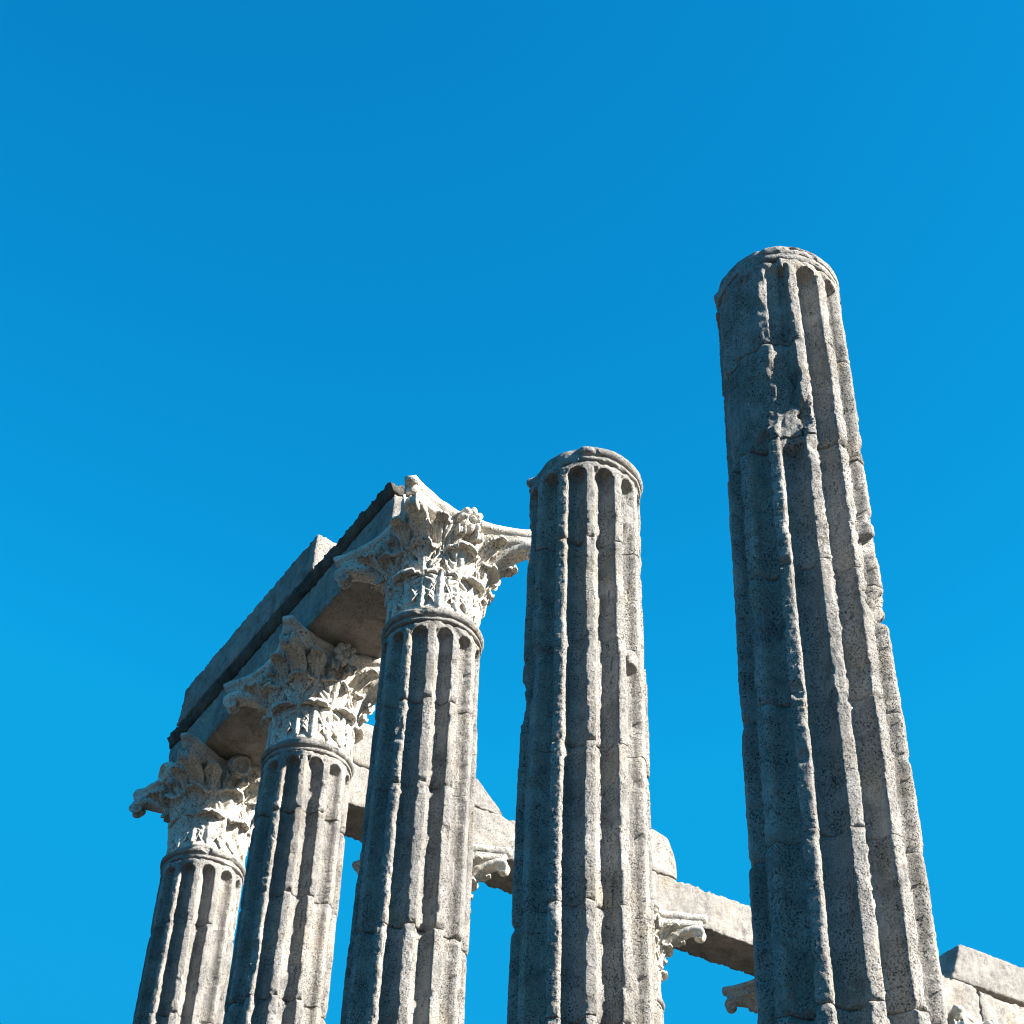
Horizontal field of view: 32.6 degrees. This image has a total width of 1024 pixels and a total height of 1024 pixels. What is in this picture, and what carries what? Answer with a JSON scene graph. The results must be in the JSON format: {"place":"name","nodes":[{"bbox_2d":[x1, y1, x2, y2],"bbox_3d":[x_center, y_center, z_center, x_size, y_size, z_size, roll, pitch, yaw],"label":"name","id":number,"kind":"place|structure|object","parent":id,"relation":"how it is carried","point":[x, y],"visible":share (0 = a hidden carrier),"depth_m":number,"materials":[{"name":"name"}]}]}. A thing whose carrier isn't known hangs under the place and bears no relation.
{"place":"outdoors","nodes":[
{"label":"outdoors","id":0,"kind":"place"},
{"bbox_2d":[129,732,260,1023],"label":"column","id":1,"kind":"structure","parent":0,"point":[199,795],"depth_m":16.71,"materials":[{"name":"stone"}]},
{"bbox_2d":[167,606,282,766],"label":"lintel","id":2,"kind":"structure","parent":1,"relation":"on","point":[211,722],"depth_m":17.15,"materials":[{"name":"stone"}]},
{"bbox_2d":[177,535,336,726],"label":"frieze block","id":3,"kind":"structure","parent":2,"relation":"on","point":[297,572],"depth_m":17.06,"materials":[{"name":"stone"}]},
{"bbox_2d":[0,0,1023,1023],"label":"sky","id":4,"kind":"structure","parent":0,"point":[267,267],"materials":[{"name":"blue"}]},
{"bbox_2d":[507,446,657,1023],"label":"column","id":5,"kind":"structure","parent":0,"point":[582,947],"depth_m":10.85,"materials":[{"name":"stone"}]},
{"bbox_2d":[714,246,947,1023],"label":"column","id":6,"kind":"structure","parent":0,"point":[843,926],"depth_m":8.93,"materials":[{"name":"stone"}]},
{"bbox_3d":[5.576,9.241,10.623,16.023,3.842,13.220,24,-46,-22],"label":"podium","id":7,"kind":"object","parent":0,"visible":0},
{"bbox_2d":[223,615,380,1023],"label":"column","id":8,"kind":"structure","parent":7,"relation":"on","point":[310,696],"depth_m":14.96,"materials":[{"name":"stone"}]},
{"bbox_2d":[333,475,531,1023],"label":"column","id":9,"kind":"structure","parent":7,"relation":"on","point":[431,566],"depth_m":13.13,"materials":[{"name":"stone"}]},
{"bbox_2d":[281,482,460,657],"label":"lintel","id":10,"kind":"structure","parent":9,"relation":"on","point":[320,603],"depth_m":15.67,"materials":[{"name":"stone"}]},
{"bbox_2d":[352,844,512,911],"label":"column","id":11,"kind":"structure","parent":7,"relation":"on","point":[488,860],"depth_m":18.42,"materials":[{"name":"stone"}]},
{"bbox_2d":[344,764,368,842],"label":"lintel","id":12,"kind":"structure","parent":11,"relation":"on","point":[356,802],"depth_m":18.18,"materials":[{"name":"stone"}]},
{"bbox_2d":[352,723,501,815],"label":"frieze block","id":13,"kind":"structure","parent":12,"relation":"on","point":[483,801],"depth_m":18.66,"materials":[{"name":"stone"}]},
{"bbox_2d":[473,807,514,893],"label":"lintel","id":14,"kind":"structure","parent":11,"relation":"on","point":[494,829],"depth_m":18.86,"materials":[{"name":"stone"}]},
{"bbox_2d":[651,829,676,879],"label":"frieze block","id":15,"kind":"structure","parent":14,"relation":"on","point":[663,862],"depth_m":19.98,"materials":[{"name":"stone"}]},
{"bbox_2d":[653,900,707,1023],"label":"column","id":16,"kind":"structure","parent":7,"relation":"on","point":[673,929],"depth_m":19.31,"materials":[{"name":"stone"}]},
{"bbox_2d":[652,871,754,976],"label":"lintel","id":17,"kind":"structure","parent":16,"relation":"on","point":[727,928],"depth_m":19.95,"materials":[{"name":"stone"}]},
{"bbox_2d":[722,978,757,1013],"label":"column","id":18,"kind":"structure","parent":7,"relation":"on","point":[743,994],"depth_m":20.57,"materials":[{"name":"stone"}]},
{"bbox_2d":[943,976,981,1020],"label":"lintel","id":19,"kind":"structure","parent":18,"relation":"on","point":[964,995],"depth_m":21.36,"materials":[{"name":"stone"}]},
{"bbox_2d":[939,944,1023,1006],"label":"frieze block","id":20,"kind":"structure","parent":19,"relation":"on","point":[995,978],"depth_m":21.88,"materials":[{"name":"stone"}]},
{"bbox_2d":[947,1005,997,1023],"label":"column","id":21,"kind":"structure","parent":7,"relation":"on","point":[958,1014],"depth_m":20.93,"materials":[{"name":"stone"}]},
{"bbox_2d":[976,991,1023,1023],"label":"lintel","id":22,"kind":"structure","parent":21,"relation":"on","point":[997,1010],"depth_m":21.61,"materials":[{"name":"stone"}]}
]}

